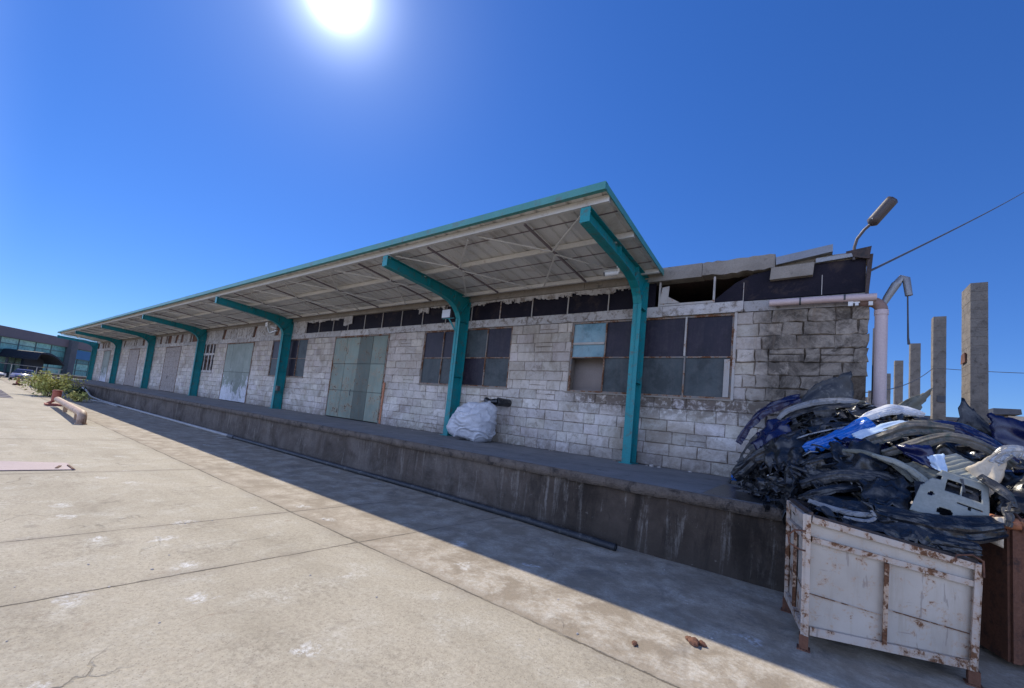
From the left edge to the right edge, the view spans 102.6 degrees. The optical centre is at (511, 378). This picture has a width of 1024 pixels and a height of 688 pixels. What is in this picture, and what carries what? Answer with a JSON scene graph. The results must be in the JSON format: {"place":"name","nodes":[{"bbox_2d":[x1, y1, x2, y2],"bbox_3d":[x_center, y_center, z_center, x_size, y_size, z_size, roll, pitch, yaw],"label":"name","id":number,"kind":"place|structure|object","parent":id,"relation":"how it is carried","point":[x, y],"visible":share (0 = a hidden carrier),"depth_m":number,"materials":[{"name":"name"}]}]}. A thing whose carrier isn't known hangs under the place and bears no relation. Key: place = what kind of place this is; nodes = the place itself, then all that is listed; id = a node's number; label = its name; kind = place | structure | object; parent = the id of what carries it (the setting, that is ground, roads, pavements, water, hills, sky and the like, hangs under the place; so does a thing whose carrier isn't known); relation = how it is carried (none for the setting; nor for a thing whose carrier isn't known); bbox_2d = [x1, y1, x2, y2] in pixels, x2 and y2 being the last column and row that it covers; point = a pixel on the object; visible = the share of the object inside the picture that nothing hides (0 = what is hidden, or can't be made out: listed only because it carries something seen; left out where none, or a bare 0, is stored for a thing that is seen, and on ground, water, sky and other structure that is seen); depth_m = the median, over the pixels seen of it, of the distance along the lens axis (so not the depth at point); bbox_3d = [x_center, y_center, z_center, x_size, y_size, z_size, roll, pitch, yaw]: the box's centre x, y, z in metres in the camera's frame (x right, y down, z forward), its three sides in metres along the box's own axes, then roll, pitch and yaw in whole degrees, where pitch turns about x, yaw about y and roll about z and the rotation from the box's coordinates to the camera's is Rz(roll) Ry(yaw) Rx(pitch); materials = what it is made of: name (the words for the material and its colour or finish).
{"place":"outdoors","nodes":[
{"label":"outdoors","id":0,"kind":"place"},
{"bbox_2d":[39,372,86,378],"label":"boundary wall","id":1,"kind":"structure","parent":0,"point":[73,376],"depth_m":51.24,"materials":[{"name":"concrete"}]},
{"bbox_2d":[0,377,1023,687],"bbox_3d":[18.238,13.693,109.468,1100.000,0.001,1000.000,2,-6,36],"label":"ground","id":2,"kind":"structure","parent":0,"point":[228,591],"depth_m":4.03,"materials":[{"name":"concrete"}]},
{"bbox_2d":[9,369,34,380],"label":"parked car","id":3,"kind":"object","parent":2,"relation":"on","point":[16,373],"visible":0.55,"depth_m":52.54,"materials":[{"name":"white metal"}]},
{"bbox_2d":[0,461,75,470],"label":"steel plate","id":4,"kind":"object","parent":2,"relation":"on","point":[14,466],"visible":1,"depth_m":7.61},
{"bbox_2d":[0,325,93,376],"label":"building","id":5,"kind":"structure","parent":2,"relation":"on","point":[73,356],"depth_m":68.27,"materials":[{"name":"concrete"}]},
{"bbox_2d":[1,337,18,343],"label":"window","id":6,"kind":"structure","parent":5,"relation":"in","point":[4,339],"depth_m":61.50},
{"bbox_2d":[0,348,63,373],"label":"entrance awning","id":7,"kind":"object","parent":5,"relation":"attached to","point":[29,359],"visible":0.92,"depth_m":61.79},
{"bbox_2d":[9,366,87,395],"bbox_3d":[-31.192,0.174,27.570,3.828,2.124,3.050,7,-5,-12],"label":"bush","id":8,"kind":"object","parent":2,"relation":"on","point":[45,384],"visible":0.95,"depth_m":27.38,"materials":[{"name":"green plant"}]},
{"bbox_2d":[44,390,62,405],"bbox_3d":[-23.333,0.967,20.988,0.637,0.798,0.685,2,-6,36],"label":"red post","id":9,"kind":"object","parent":2,"relation":"on","point":[56,393],"visible":0.8,"depth_m":20.87,"materials":[{"name":"metal"}]},
{"bbox_2d":[54,397,86,424],"bbox_3d":[-18.824,1.258,17.418,9.515,0.512,0.320,2,-7,39],"label":"gas pipe","id":10,"kind":"object","parent":2,"relation":"on","point":[80,416],"visible":1,"depth_m":15.45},
{"bbox_2d":[64,384,86,394],"bbox_3d":[-33.018,0.855,31.058,3.716,1.105,1.339,2,-6,36],"label":"bush","id":11,"kind":"object","parent":2,"relation":"on","point":[80,388],"visible":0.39,"depth_m":30.59,"materials":[{"name":"green plant"}]},
{"bbox_2d":[63,390,92,401],"bbox_3d":[-26.889,1.092,25.595,1.851,0.766,1.354,2,-6,36],"label":"bush","id":12,"kind":"object","parent":2,"relation":"on","point":[76,397],"visible":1,"depth_m":25.30,"materials":[{"name":"green plant"}]},
{"bbox_2d":[82,387,616,550],"bbox_3d":[-16.396,1.613,19.383,44.704,0.677,0.434,2,-6,36],"label":"ground hose","id":13,"kind":"object","parent":2,"relation":"on","point":[566,532],"visible":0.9,"depth_m":8.71,"materials":[{"name":"rubber"}]},
{"bbox_2d":[91,244,872,497],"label":"warehouse","id":14,"kind":"structure","parent":2,"relation":"on","point":[729,352],"depth_m":10.96,"materials":[{"name":"white brick"}]},
{"bbox_2d":[99,350,110,381],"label":"door","id":15,"kind":"structure","parent":14,"relation":"in","point":[106,357],"depth_m":45.52,"materials":[{"name":"paint"}]},
{"bbox_2d":[123,348,140,385],"bbox_3d":[-35.768,-1.095,38.654,3.700,3.520,0.114,2,-6,36],"label":"door","id":16,"kind":"structure","parent":14,"relation":"in","point":[129,379],"depth_m":38.52,"materials":[{"name":"paint"}]},
{"bbox_2d":[159,346,181,392],"bbox_3d":[-26.379,-0.771,31.680,3.700,3.520,0.170,2,-6,36],"label":"door","id":17,"kind":"structure","parent":14,"relation":"in","point":[172,355],"depth_m":31.57,"materials":[{"name":"paint"}]},
{"bbox_2d":[201,344,215,372],"bbox_3d":[-20.138,-1.334,27.225,2.108,1.946,0.124,2,-6,36],"label":"window","id":18,"kind":"structure","parent":14,"relation":"in","point":[209,351],"depth_m":27.19,"materials":[{"name":"paint"}]},
{"bbox_2d":[218,342,254,403],"bbox_3d":[-16.291,-0.419,24.223,3.900,3.520,0.170,2,-6,36],"label":"door","id":19,"kind":"structure","parent":14,"relation":"in","point":[238,357],"depth_m":24.10,"materials":[{"name":"paint"}]},
{"bbox_2d":[267,339,308,377],"bbox_3d":[-11.334,-1.034,20.718,3.811,1.932,0.125,2,-6,36],"label":"window","id":20,"kind":"structure","parent":14,"relation":"in","point":[298,347],"depth_m":20.38,"materials":[{"name":"glass"}]},
{"bbox_2d":[324,333,389,423],"bbox_3d":[-6.464,-0.077,16.959,3.850,3.520,0.170,2,-6,36],"label":"door","id":21,"kind":"structure","parent":14,"relation":"in","point":[358,367],"depth_m":16.82,"materials":[{"name":"paint"}]},
{"bbox_2d":[417,326,512,388],"bbox_3d":[-1.635,-0.694,13.550,4.040,1.934,0.122,2,-6,36],"label":"window","id":22,"kind":"structure","parent":14,"relation":"in","point":[495,342],"depth_m":13.27,"materials":[{"name":"glass"}]},
{"bbox_2d":[484,397,511,406],"bbox_3d":[-0.424,0.685,12.112,0.677,0.253,0.536,2,-6,36],"label":"wall blower","id":23,"kind":"object","parent":14,"relation":"attached to","point":[498,401],"depth_m":11.89,"materials":[{"name":"black plastic"}]},
{"bbox_2d":[564,312,737,401],"bbox_3d":[3.167,-0.527,9.998,4.049,1.934,0.126,2,-6,36],"label":"window","id":24,"kind":"structure","parent":14,"relation":"in","point":[704,356],"depth_m":9.62,"materials":[{"name":"glass"}]},
{"bbox_2d":[769,293,876,306],"bbox_3d":[5.960,-1.490,7.949,1.652,0.270,0.206,2,-6,36],"label":"gutter pipe","id":25,"kind":"object","parent":14,"relation":"attached to","point":[852,299],"visible":1,"depth_m":7.80,"materials":[{"name":"white plastic"}]},
{"bbox_2d":[859,298,888,406],"bbox_3d":[6.474,0.358,7.392,0.417,3.793,0.204,2,-6,36],"label":"downpipe","id":26,"kind":"object","parent":14,"relation":"attached to","point":[881,309],"visible":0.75,"depth_m":7.35,"materials":[{"name":"white plastic"}]},
{"bbox_2d":[852,196,897,259],"bbox_3d":[6.701,-2.782,7.594,0.244,1.057,0.630,10,-7,-41],"label":"roof lamp","id":27,"kind":"object","parent":14,"relation":"attached to","point":[882,210],"visible":1,"depth_m":7.50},
{"bbox_2d":[882,275,912,344],"bbox_3d":[7.027,-1.263,7.506,0.439,1.303,0.140,2,-6,36],"label":"bent duct","id":28,"kind":"object","parent":14,"relation":"attached to","point":[894,286],"visible":0.92,"depth_m":7.47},
{"bbox_2d":[871,192,1023,270],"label":"overhead wire","id":29,"kind":"object","parent":14,"relation":"attached to","point":[891,260],"visible":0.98,"depth_m":10.51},
{"bbox_2d":[49,377,987,649],"bbox_3d":[-22.264,1.431,26.159,73.200,1.034,3.465,2,-6,36],"label":"loading dock","id":30,"kind":"object","parent":2,"relation":"on","point":[675,515],"visible":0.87,"depth_m":7.58,"materials":[{"name":"concrete"}]},
{"bbox_2d":[57,181,663,463],"bbox_3d":[-24.252,-1.627,28.097,66.470,5.001,3.750,2,-6,36],"label":"canopy","id":31,"kind":"object","parent":30,"relation":"on","point":[589,233],"visible":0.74,"depth_m":11.64,"materials":[{"name":"teal metal"}]},
{"bbox_2d":[441,309,454,329],"bbox_3d":[-2.073,-1.930,13.393,0.606,0.702,0.108,3,-6,29],"label":"floodlight","id":32,"kind":"object","parent":31,"relation":"attached to","point":[446,313],"visible":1,"depth_m":13.39,"materials":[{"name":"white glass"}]},
{"bbox_2d":[603,266,619,276],"bbox_3d":[2.226,-2.396,9.151,0.377,0.253,0.176,6,-5,1],"label":"security camera","id":33,"kind":"object","parent":31,"relation":"attached to","point":[613,272],"visible":0.91,"depth_m":9.12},
{"bbox_2d":[446,400,497,441],"bbox_3d":[-1.123,1.181,11.825,1.510,1.176,1.307,2,-6,36],"label":"bulk bag","id":34,"kind":"object","parent":30,"relation":"on","point":[474,421],"visible":1,"depth_m":11.34,"materials":[{"name":"white plastic"}]},
{"bbox_2d":[703,411,1023,553],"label":"scrap shreds","id":35,"kind":"object","parent":30,"relation":"on","point":[768,499],"visible":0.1,"depth_m":5.61,"materials":[{"name":"black plastic"}]},
{"bbox_2d":[754,474,773,493],"bbox_3d":[3.698,1.516,5.928,0.247,0.334,0.365,7,-5,-8],"label":"plastic piece","id":36,"kind":"object","parent":35,"relation":"on","point":[763,482],"visible":0.59,"depth_m":5.94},
{"bbox_2d":[759,464,768,477],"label":"plastic piece","id":37,"kind":"object","parent":35,"relation":"on","point":[763,471],"visible":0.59,"depth_m":6.15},
{"bbox_2d":[735,394,800,444],"bbox_3d":[4.551,0.740,7.299,0.218,0.972,1.034,9,-6,-35],"label":"bumper","id":38,"kind":"object","parent":35,"relation":"on","point":[772,407],"visible":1,"depth_m":7.28,"materials":[{"name":"blue paint"}]},
{"bbox_2d":[749,416,791,449],"bbox_3d":[4.140,0.907,6.521,0.650,0.675,0.537,2,-6,36],"label":"car panel","id":39,"kind":"object","parent":35,"relation":"on","point":[774,428],"visible":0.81,"depth_m":6.53,"materials":[{"name":"blue paint"}]},
{"bbox_2d":[766,476,785,493],"bbox_3d":[3.543,1.422,5.471,0.126,0.242,0.440,7,-5,-12],"label":"plastic piece","id":40,"kind":"object","parent":35,"relation":"on","point":[776,482],"visible":0.77,"depth_m":5.50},
{"bbox_2d":[763,432,808,475],"bbox_3d":[3.924,1.087,5.929,0.567,0.666,0.540,2,-6,36],"label":"car panel","id":41,"kind":"object","parent":35,"relation":"on","point":[782,449],"visible":0.88,"depth_m":5.91,"materials":[{"name":"black plastic"}]},
{"bbox_2d":[779,468,796,524],"bbox_3d":[3.459,1.466,5.132,0.154,0.684,0.608,3,-6,29],"label":"plastic piece","id":42,"kind":"object","parent":35,"relation":"on","point":[791,480],"visible":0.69,"depth_m":5.19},
{"bbox_2d":[730,421,850,480],"bbox_3d":[4.177,1.110,6.165,0.335,1.083,1.618,11,-7,-44],"label":"bumper","id":43,"kind":"object","parent":35,"relation":"on","point":[744,467],"visible":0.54,"depth_m":6.38,"materials":[{"name":"black plastic"}]},
{"bbox_2d":[810,410,850,424],"bbox_3d":[4.888,0.579,6.128,0.726,0.394,0.583,2,-6,36],"label":"car panel","id":44,"kind":"object","parent":43,"relation":"on","point":[816,420],"visible":0.34,"depth_m":6.09,"materials":[{"name":"grey plastic"}]},
{"bbox_2d":[736,402,865,462],"bbox_3d":[4.543,0.922,6.554,1.727,1.211,0.328,1,-7,45],"label":"bumper","id":45,"kind":"object","parent":35,"relation":"on","point":[826,410],"visible":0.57,"depth_m":6.43,"materials":[{"name":"grey plastic"}]},
{"bbox_2d":[777,398,877,419],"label":"bumper","id":46,"kind":"object","parent":45,"relation":"on","point":[786,411],"visible":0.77,"depth_m":6.41,"materials":[{"name":"grey plastic"}]},
{"bbox_2d":[790,458,818,473],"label":"bumper","id":47,"kind":"object","parent":35,"relation":"on","point":[799,461],"visible":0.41,"depth_m":5.40,"materials":[{"name":"black plastic"}]},
{"bbox_2d":[783,454,830,477],"bbox_3d":[3.847,1.207,5.336,0.360,0.468,0.672,10,-7,-38],"label":"car panel","id":48,"kind":"object","parent":35,"relation":"on","point":[821,469],"visible":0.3,"depth_m":5.31,"materials":[{"name":"grey plastic"}]},
{"bbox_2d":[796,469,824,488],"bbox_3d":[3.704,1.262,5.090,0.118,0.222,0.480,6,-5,-4],"label":"plastic piece","id":49,"kind":"object","parent":35,"relation":"on","point":[805,475],"visible":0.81,"depth_m":5.14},
{"bbox_2d":[781,461,844,496],"bbox_3d":[3.794,1.255,5.186,0.210,0.352,0.808,7,-5,-11],"label":"plastic piece","id":50,"kind":"object","parent":35,"relation":"on","point":[794,467],"visible":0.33,"depth_m":5.32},
{"bbox_2d":[800,424,831,434],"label":"plastic piece","id":51,"kind":"object","parent":35,"relation":"on","point":[811,429],"visible":0.88,"depth_m":5.86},
{"bbox_2d":[793,371,853,410],"bbox_3d":[5.577,0.242,7.370,1.022,0.805,0.127,2,-6,36],"label":"undertray","id":52,"kind":"object","parent":35,"relation":"on","point":[840,386],"visible":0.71,"depth_m":7.28,"materials":[{"name":"grey plastic"}]},
{"bbox_2d":[796,482,862,500],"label":"bumper","id":53,"kind":"object","parent":35,"relation":"on","point":[843,487],"visible":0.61,"depth_m":4.83,"materials":[{"name":"black plastic"}]},
{"bbox_2d":[802,416,875,452],"bbox_3d":[4.381,0.762,5.520,0.778,0.561,0.254,2,-6,36],"label":"bumper","id":54,"kind":"object","parent":35,"relation":"on","point":[858,424],"visible":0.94,"depth_m":5.46,"materials":[{"name":"blue paint"}]},
{"bbox_2d":[859,404,925,419],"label":"wing panel","id":55,"kind":"structure","parent":54,"relation":"on","point":[884,410],"depth_m":5.34,"materials":[{"name":"white plastic"}]},
{"bbox_2d":[802,452,894,474],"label":"bumper","id":56,"kind":"object","parent":35,"relation":"on","point":[813,461],"visible":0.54,"depth_m":5.19,"materials":[{"name":"black plastic"}]},
{"bbox_2d":[881,432,1017,468],"bbox_3d":[4.888,0.793,4.649,1.139,0.382,0.224,3,-6,32],"label":"bumper","id":57,"kind":"object","parent":56,"relation":"on","point":[931,440],"visible":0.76,"depth_m":4.57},
{"bbox_2d":[840,409,858,421],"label":"plastic piece","id":58,"kind":"object","parent":35,"relation":"on","point":[848,414],"visible":0.47,"depth_m":5.80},
{"bbox_2d":[808,495,897,521],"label":"bumper","id":59,"kind":"object","parent":35,"relation":"on","point":[852,505],"visible":0.38,"depth_m":4.23,"materials":[{"name":"black plastic"}]},
{"bbox_2d":[836,404,869,415],"bbox_3d":[5.039,0.530,6.136,0.332,0.402,0.604,4,-6,22],"label":"plastic piece","id":60,"kind":"object","parent":35,"relation":"on","point":[856,409],"visible":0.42,"depth_m":5.96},
{"bbox_2d":[799,468,914,497],"bbox_3d":[4.022,1.217,4.828,1.061,0.335,0.189,2,-7,39],"label":"bumper","id":61,"kind":"object","parent":35,"relation":"on","point":[847,474],"visible":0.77,"depth_m":4.84,"materials":[{"name":"grey plastic"}]},
{"bbox_2d":[827,437,888,449],"bbox_3d":[4.452,0.909,5.215,0.750,0.321,0.190,4,-6,22],"label":"plastic piece","id":62,"kind":"object","parent":35,"relation":"on","point":[845,441],"visible":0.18,"depth_m":5.27,"materials":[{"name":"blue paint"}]},
{"bbox_2d":[863,420,954,444],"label":"bumper","id":63,"kind":"object","parent":62,"relation":"on","point":[903,429],"visible":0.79,"depth_m":4.94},
{"bbox_2d":[851,420,905,438],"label":"wing panel","id":64,"kind":"structure","parent":63,"relation":"on","point":[862,433],"depth_m":5.21,"materials":[{"name":"white paint"}]},
{"bbox_2d":[855,522,917,542],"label":"bumper","id":65,"kind":"object","parent":35,"relation":"on","point":[907,534],"visible":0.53,"depth_m":3.77,"materials":[{"name":"black plastic"}]},
{"bbox_2d":[854,521,931,537],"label":"bumper","id":66,"kind":"object","parent":35,"relation":"on","point":[915,528],"visible":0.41,"depth_m":3.81,"materials":[{"name":"grey plastic"}]},
{"bbox_2d":[915,531,934,544],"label":"bumper","id":67,"kind":"object","parent":35,"relation":"on","point":[923,541],"visible":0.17,"depth_m":3.70,"materials":[{"name":"grey plastic"}]},
{"bbox_2d":[956,397,990,436],"bbox_3d":[7.184,0.716,6.214,0.795,0.848,0.093,2,-6,36],"label":"bonnet","id":68,"kind":"object","parent":35,"relation":"on","point":[968,414],"visible":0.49,"depth_m":6.32,"materials":[{"name":"black metal"}]},
{"bbox_2d":[934,420,1020,462],"bbox_3d":[5.419,0.743,4.887,0.887,0.462,0.247,3,-6,29],"label":"bumper","id":69,"kind":"object","parent":35,"relation":"on","point":[960,428],"visible":0.38,"depth_m":4.83,"materials":[{"name":"blue paint"}]},
{"bbox_2d":[986,412,1023,446],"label":"bonnet","id":70,"kind":"object","parent":35,"relation":"on","point":[1007,430],"visible":0.77,"depth_m":5.88,"materials":[{"name":"blue paint"}]},
{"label":"plastic piece","id":71,"kind":"object","parent":35,"relation":"on","visible":0},
{"bbox_2d":[898,388,932,419],"bbox_3d":[5.829,0.364,6.036,0.503,0.490,0.116,2,-6,36],"label":"felt liner","id":72,"kind":"object","parent":71,"relation":"on","point":[916,402],"visible":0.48,"depth_m":5.97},
{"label":"plastic piece","id":73,"kind":"object","parent":35,"relation":"on","visible":0},
{"bbox_2d":[872,454,928,481],"bbox_3d":[4.342,1.038,4.542,0.086,0.351,0.568,9,-6,-30],"label":"moulding","id":74,"kind":"object","parent":73,"relation":"on","point":[914,472],"visible":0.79,"depth_m":4.54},
{"bbox_2d":[688,637,699,646],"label":"rubble piece","id":75,"kind":"object","parent":2,"relation":"on","point":[693,641],"visible":1,"depth_m":3.60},
{"bbox_2d":[871,328,873,403],"bbox_3d":[11.920,1.272,13.568,0.102,6.000,0.096,5,-5,14],"label":"thin pole","id":76,"kind":"object","parent":2,"relation":"on","point":[872,367],"visible":0.14,"depth_m":13.71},
{"bbox_2d":[780,498,984,687],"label":"waste bin","id":77,"kind":"object","parent":2,"relation":"on","point":[853,585],"visible":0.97,"depth_m":3.65,"materials":[{"name":"metal"}]},
{"bbox_2d":[849,522,903,539],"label":"bumper","id":78,"kind":"object","parent":77,"relation":"in","point":[889,531],"visible":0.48,"depth_m":3.79,"materials":[{"name":"black plastic"}]},
{"bbox_2d":[808,499,876,522],"bbox_3d":[3.264,1.313,4.087,0.130,0.121,0.555,10,-7,-40],"label":"splitter","id":79,"kind":"object","parent":78,"relation":"on","point":[849,512],"visible":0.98,"depth_m":4.01,"materials":[{"name":"grey plastic"}]},
{"bbox_2d":[873,504,1008,543],"bbox_3d":[4.038,1.375,3.873,1.024,0.257,0.269,4,-5,16],"label":"bumper","id":80,"kind":"object","parent":77,"relation":"on","point":[980,529],"visible":0.9,"depth_m":3.83,"materials":[{"name":"black plastic"}]},
{"bbox_2d":[918,533,982,555],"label":"bumper","id":81,"kind":"object","parent":77,"relation":"in","point":[946,543],"visible":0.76,"depth_m":3.65,"materials":[{"name":"black plastic"}]},
{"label":"plastic piece","id":82,"kind":"object","parent":77,"relation":"in","visible":0},
{"bbox_2d":[810,506,853,523],"bbox_3d":[3.235,1.386,4.124,0.287,0.191,0.342,7,-5,-10],"label":"plastic piece","id":83,"kind":"object","parent":82,"relation":"on","point":[827,510],"visible":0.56,"depth_m":4.08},
{"bbox_2d":[930,316,946,420],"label":"concrete pillar","id":84,"kind":"structure","parent":2,"relation":"on","point":[938,376],"depth_m":16.48,"materials":[{"name":"concrete"}]},
{"bbox_2d":[977,511,1023,665],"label":"rusty skip","id":85,"kind":"object","parent":2,"relation":"on","point":[1002,624],"visible":0.51,"depth_m":3.86,"materials":[{"name":"metal"}]},
{"bbox_2d":[976,474,1017,527],"bbox_3d":[4.725,1.184,3.973,0.158,0.481,0.282,6,-5,3],"label":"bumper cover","id":86,"kind":"object","parent":85,"relation":"on","point":[1001,490],"visible":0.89,"depth_m":3.92,"materials":[{"name":"grey plastic"}]},
{"bbox_2d":[0,0,1023,416],"label":"sky","id":87,"kind":"structure","parent":0,"point":[153,152],"materials":[{"name":"blue"}]},
{"bbox_2d":[886,373,890,403],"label":"concrete pillar","id":88,"kind":"structure","parent":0,"point":[888,387],"depth_m":28.27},
{"bbox_2d":[893,360,902,404],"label":"concrete pillar","id":89,"kind":"structure","parent":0,"point":[898,382],"depth_m":24.39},
{"bbox_2d":[908,343,920,420],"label":"concrete pillar","id":90,"kind":"structure","parent":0,"point":[914,365],"depth_m":20.46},
{"bbox_2d":[920,408,1023,423],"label":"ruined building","id":91,"kind":"structure","parent":0,"point":[1012,413],"depth_m":22.42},
{"bbox_2d":[960,282,988,423],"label":"concrete pillar","id":92,"kind":"structure","parent":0,"point":[974,364],"depth_m":12.57,"materials":[{"name":"concrete"}]},
{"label":"plastic piece","id":93,"kind":"object","parent":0,"visible":0},
{"bbox_2d":[944,453,981,482],"bbox_3d":[4.791,0.958,4.375,0.239,0.322,0.578,11,-7,-44],"label":"ribbed liner","id":94,"kind":"object","parent":93,"relation":"on","point":[957,464],"visible":0.47,"depth_m":4.41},
{"bbox_2d":[895,444,939,471],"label":"wing panel","id":95,"kind":"structure","parent":94,"relation":"on","point":[919,454],"depth_m":4.57,"materials":[{"name":"blue paint"}]},
{"bbox_2d":[904,461,938,480],"bbox_3d":[4.527,1.032,4.560,0.241,0.235,0.305,6,-5,2],"label":"trim board","id":96,"kind":"object","parent":94,"relation":"on","point":[927,472],"depth_m":4.51,"materials":[{"name":"grey plastic"}]},
{"bbox_2d":[927,453,947,471],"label":"wing panel","id":97,"kind":"structure","parent":94,"relation":"on","point":[937,462],"depth_m":4.44,"materials":[{"name":"blue paint"}]},
{"bbox_2d":[965,447,1007,496],"bbox_3d":[4.898,0.940,4.213,0.325,0.538,0.139,2,-6,36],"label":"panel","id":98,"kind":"object","parent":94,"relation":"on","point":[989,469],"depth_m":4.21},
{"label":"plastic piece","id":99,"kind":"object","parent":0,"visible":0},
{"bbox_2d":[828,439,890,486],"bbox_3d":[4.174,0.993,4.937,0.592,0.568,0.460,2,-6,36],"label":"car panel","id":100,"kind":"object","parent":99,"relation":"on","point":[862,461],"visible":0.65,"depth_m":4.97,"materials":[{"name":"black plastic"}]},
{"bbox_2d":[842,449,915,482],"bbox_3d":[4.275,1.000,4.805,0.081,0.306,0.666,9,-6,-32],"label":"moulding","id":101,"kind":"object","parent":100,"relation":"attached to","point":[902,471],"visible":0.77,"depth_m":4.73,"materials":[{"name":"grey plastic"}]},
{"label":"trim strip","id":102,"kind":"object","parent":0,"visible":0},
{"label":"bumper","id":103,"kind":"object","parent":102,"relation":"on","visible":0},
{"bbox_2d":[910,470,989,515],"bbox_3d":[4.381,1.206,4.115,0.621,0.596,0.382,2,-6,36],"label":"door card","id":104,"kind":"object","parent":103,"relation":"on","point":[953,499],"depth_m":4.12,"materials":[{"name":"grey plastic"}]},
{"bbox_2d":[990,517,1004,547],"bbox_3d":[4.510,1.426,3.862,0.183,0.282,0.082,2,-6,36],"label":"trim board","id":105,"kind":"object","parent":104,"relation":"attached to","point":[999,543],"depth_m":3.83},
{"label":"plastic piece","id":106,"kind":"object","parent":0,"visible":0},
{"bbox_2d":[859,477,911,510],"bbox_3d":[4.022,1.242,4.412,0.444,0.402,0.562,2,-6,36],"label":"car panel","id":107,"kind":"object","parent":106,"relation":"on","point":[896,492],"visible":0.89,"depth_m":4.40,"materials":[{"name":"black plastic"}]},
{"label":"plastic piece","id":108,"kind":"object","parent":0,"visible":0},
{"bbox_2d":[996,471,1023,513],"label":"car panel","id":109,"kind":"object","parent":108,"relation":"on","point":[1012,483],"visible":0.54,"depth_m":4.10,"materials":[{"name":"black plastic"}]},
{"bbox_2d":[989,445,1023,465],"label":"wing panel","id":110,"kind":"structure","parent":109,"relation":"on","point":[1002,456],"depth_m":4.16,"materials":[{"name":"silver metal"}]},
{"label":"plastic piece","id":111,"kind":"object","parent":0,"visible":0},
{"bbox_2d":[907,434,977,458],"bbox_3d":[5.002,0.785,4.749,0.630,0.333,0.358,2,-6,36],"label":"car panel","id":112,"kind":"object","parent":111,"relation":"on","point":[947,448],"visible":0.36,"depth_m":4.67,"materials":[{"name":"black plastic"}]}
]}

